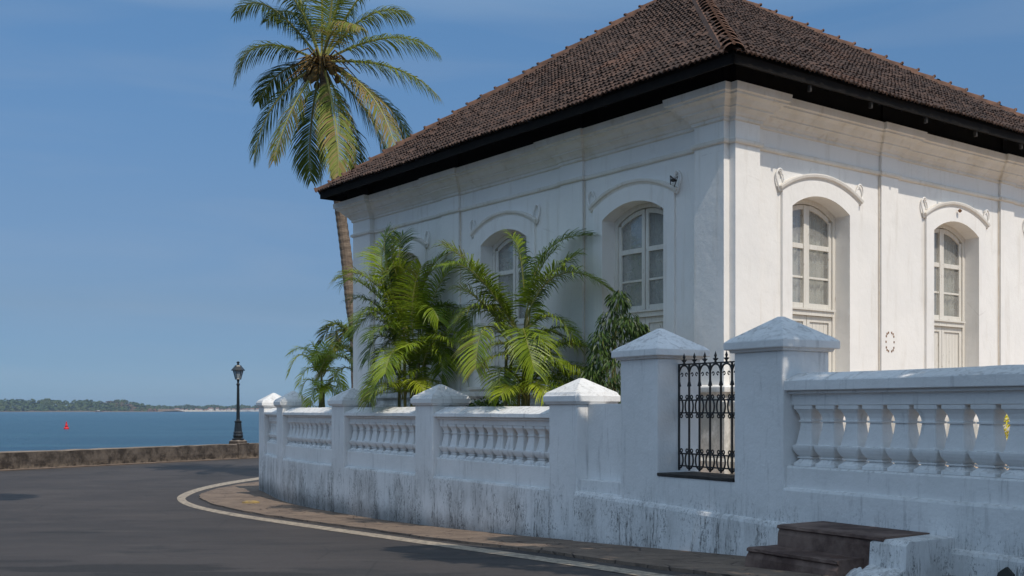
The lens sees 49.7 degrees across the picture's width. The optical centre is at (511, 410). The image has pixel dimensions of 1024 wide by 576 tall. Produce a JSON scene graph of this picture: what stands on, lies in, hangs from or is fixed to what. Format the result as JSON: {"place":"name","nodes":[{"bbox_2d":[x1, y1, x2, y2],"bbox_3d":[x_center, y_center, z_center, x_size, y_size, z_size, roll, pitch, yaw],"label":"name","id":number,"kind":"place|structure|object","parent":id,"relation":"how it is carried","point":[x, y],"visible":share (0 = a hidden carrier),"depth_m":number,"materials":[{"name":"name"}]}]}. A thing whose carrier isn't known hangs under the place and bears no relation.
{"place":"outdoors","nodes":[
{"label":"outdoors","id":0,"kind":"place"},
{"bbox_2d":[0,409,184,411],"bbox_3d":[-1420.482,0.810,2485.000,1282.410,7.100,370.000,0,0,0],"label":"island","id":1,"kind":"structure","parent":0,"point":[167,410],"depth_m":2432.40,"materials":[{"name":"soil"}]},
{"bbox_2d":[0,398,157,411],"bbox_3d":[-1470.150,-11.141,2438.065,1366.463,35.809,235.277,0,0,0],"label":"woodland","id":2,"kind":"object","parent":1,"relation":"on","point":[46,404],"visible":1,"depth_m":2463.37,"materials":[{"name":"green plant"}]},
{"bbox_2d":[5,458,248,470],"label":"ground","id":3,"kind":"structure","parent":0,"point":[124,464],"depth_m":46.25,"materials":[{"name":"grey asphalt"}]},
{"bbox_2d":[0,440,258,470],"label":"sea wall","id":4,"kind":"structure","parent":3,"relation":"on","point":[43,459],"depth_m":46.23,"materials":[{"name":"stone"}]},
{"bbox_2d":[231,361,244,439],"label":"street lamp","id":5,"kind":"object","parent":4,"relation":"on","point":[237,369],"visible":1,"depth_m":52.01,"materials":[{"name":"metal"}]},
{"bbox_2d":[256,316,1023,575],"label":"boundary wall","id":6,"kind":"structure","parent":3,"relation":"on","point":[582,459],"depth_m":14.19,"materials":[{"name":"paint"}]},
{"bbox_2d":[0,412,258,451],"bbox_3d":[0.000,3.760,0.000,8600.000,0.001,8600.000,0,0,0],"label":"water","id":7,"kind":"structure","parent":0,"point":[29,431],"depth_m":214.86,"materials":[{"name":"blue liquid"}]},
{"bbox_2d":[184,410,258,411],"bbox_3d":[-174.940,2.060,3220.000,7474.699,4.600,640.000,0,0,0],"label":"shore","id":8,"kind":"structure","parent":0,"point":[219,411],"depth_m":2932.98,"materials":[{"name":"beige sand"}]},
{"bbox_2d":[157,404,331,409],"bbox_3d":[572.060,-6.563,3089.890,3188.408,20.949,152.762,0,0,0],"label":"palm grove","id":9,"kind":"object","parent":8,"relation":"on","point":[189,407],"visible":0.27,"depth_m":3034.77,"materials":[{"name":"green plant"}]},
{"bbox_2d":[242,500,259,502],"bbox_3d":[-6.224,2.200,26.383,0.427,0.100,0.217,0,0,0],"label":"painted stone","id":10,"kind":"object","parent":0,"point":[250,501],"visible":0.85,"depth_m":26.31,"materials":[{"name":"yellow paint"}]},
{"bbox_2d":[0,458,706,575],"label":"road","id":11,"kind":"structure","parent":0,"point":[129,520],"depth_m":16.60,"materials":[{"name":"grey asphalt"}]},
{"bbox_2d":[177,477,672,575],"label":"road marking","id":12,"kind":"object","parent":11,"relation":"on","point":[182,499],"visible":0.95,"depth_m":16.26,"materials":[{"name":"paint"}]},
{"bbox_2d":[199,488,740,575],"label":"kerb","id":13,"kind":"structure","parent":11,"relation":"on","point":[597,559],"depth_m":14.35,"materials":[{"name":"grey concrete"}]},
{"bbox_2d":[0,0,1023,408],"label":"sky","id":14,"kind":"structure","parent":0,"point":[145,255],"materials":[{"name":"blue"}]},
{"bbox_2d":[199,482,950,575],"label":"pavement","id":15,"kind":"structure","parent":0,"point":[234,496],"depth_m":16.26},
{"bbox_2d":[745,521,953,575],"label":"concrete steps","id":16,"kind":"structure","parent":15,"relation":"on","point":[829,548],"depth_m":10.70,"materials":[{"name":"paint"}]},
{"bbox_2d":[1003,414,1009,438],"bbox_3d":[6.584,0.426,14.679,1.040,1.093,0.589,0,0,33],"label":"croton shrub","id":17,"kind":"object","parent":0,"point":[1006,431],"visible":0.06,"depth_m":14.58,"materials":[{"name":"yellow plant"}]},
{"label":"courtyard ground","id":18,"kind":"structure","parent":0,"visible":0},
{"bbox_2d":[286,340,352,407],"bbox_3d":[-4.553,-0.353,26.405,1.854,2.639,1.232,0,0,0],"label":"areca palm","id":19,"kind":"object","parent":18,"relation":"on","point":[321,359],"visible":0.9,"depth_m":26.38,"materials":[{"name":"plant"}]},
{"bbox_2d":[310,319,352,386],"bbox_3d":[-4.173,-0.640,28.825,2.110,3.412,1.772,0,0,0],"label":"areca palm","id":20,"kind":"object","parent":18,"relation":"on","point":[337,338],"visible":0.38,"depth_m":28.80,"materials":[{"name":"plant"}]},
{"bbox_2d":[231,0,443,387],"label":"coconut palm","id":21,"kind":"object","parent":18,"relation":"on","point":[318,66],"visible":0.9,"depth_m":33.89,"materials":[{"name":"green plant"}]},
{"bbox_2d":[328,222,473,410],"bbox_3d":[-2.085,-1.413,22.108,3.346,4.755,2.166,0,0,0],"label":"areca palm","id":22,"kind":"object","parent":18,"relation":"on","point":[424,312],"visible":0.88,"depth_m":22.00,"materials":[{"name":"plant"}]},
{"bbox_2d":[466,399,481,406],"bbox_3d":[-0.764,0.349,21.038,0.587,1.232,0.382,0,0,38],"label":"shrub","id":23,"kind":"object","parent":18,"relation":"on","point":[472,403],"visible":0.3,"depth_m":21.00,"materials":[{"name":"green plant"}]},
{"bbox_2d":[469,396,490,406],"bbox_3d":[-0.579,0.345,20.639,0.544,1.233,0.419,0,0,31],"label":"shrub","id":24,"kind":"object","parent":18,"relation":"on","point":[476,402],"visible":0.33,"depth_m":20.60,"materials":[{"name":"green plant"}]},
{"bbox_2d":[480,398,502,406],"bbox_3d":[-0.347,0.370,20.343,0.543,1.190,0.391,0,0,32],"label":"shrub","id":25,"kind":"object","parent":18,"relation":"on","point":[487,401],"visible":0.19,"depth_m":20.31,"materials":[{"name":"green plant"}]},
{"bbox_2d":[489,397,513,406],"bbox_3d":[-0.193,0.339,20.027,0.544,1.246,0.385,0,0,25],"label":"shrub","id":26,"kind":"object","parent":18,"relation":"on","point":[498,404],"visible":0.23,"depth_m":19.97,"materials":[{"name":"green plant"}]},
{"bbox_2d":[430,227,615,406],"bbox_3d":[0.255,-1.072,18.663,3.389,4.080,1.914,0,0,0],"label":"areca palm","id":27,"kind":"object","parent":18,"relation":"on","point":[508,388],"visible":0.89,"depth_m":18.56,"materials":[{"name":"plant"}]},
{"bbox_2d":[577,290,649,403],"bbox_3d":[1.573,-0.443,16.929,1.153,2.815,0.834,0,0,0],"label":"tall shrub","id":28,"kind":"object","parent":18,"relation":"on","point":[635,329],"visible":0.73,"depth_m":16.82,"materials":[{"name":"green plant"}]},
{"bbox_2d":[314,0,1023,473],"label":"white house","id":29,"kind":"structure","parent":18,"relation":"on","point":[716,174],"depth_m":18.86,"materials":[{"name":"paint"}]},
{"bbox_2d":[375,230,429,393],"bbox_3d":[-2.251,-2.055,24.031,0.600,3.430,2.233,0,0,-37],"label":"window","id":30,"kind":"structure","parent":29,"relation":"in","point":[420,246],"depth_m":23.83,"materials":[{"name":"paint"}]},
{"bbox_2d":[467,204,539,391],"bbox_3d":[-0.027,-2.055,21.075,0.600,3.430,2.233,0,0,-37],"label":"window","id":31,"kind":"structure","parent":29,"relation":"in","point":[525,223],"depth_m":21.37,"materials":[{"name":"paint"}]},
{"bbox_2d":[587,170,681,387],"bbox_3d":[2.108,-2.055,18.241,0.600,3.430,2.233,0,0,-37],"label":"window","id":32,"kind":"structure","parent":29,"relation":"in","point":[645,234],"depth_m":18.33,"materials":[{"name":"paint"}]},
{"bbox_2d":[775,168,863,371],"bbox_3d":[4.839,-2.095,17.918,2.234,3.350,0.535,0,0,-37],"label":"window","id":33,"kind":"structure","parent":29,"relation":"in","point":[807,228],"depth_m":18.11,"materials":[{"name":"paint"}]},
{"bbox_2d":[921,197,990,368],"bbox_3d":[7.947,-2.095,20.257,2.234,3.350,0.535,0,0,-37],"label":"window","id":34,"kind":"structure","parent":29,"relation":"in","point":[944,332],"depth_m":20.45,"materials":[{"name":"paint"}]}
]}

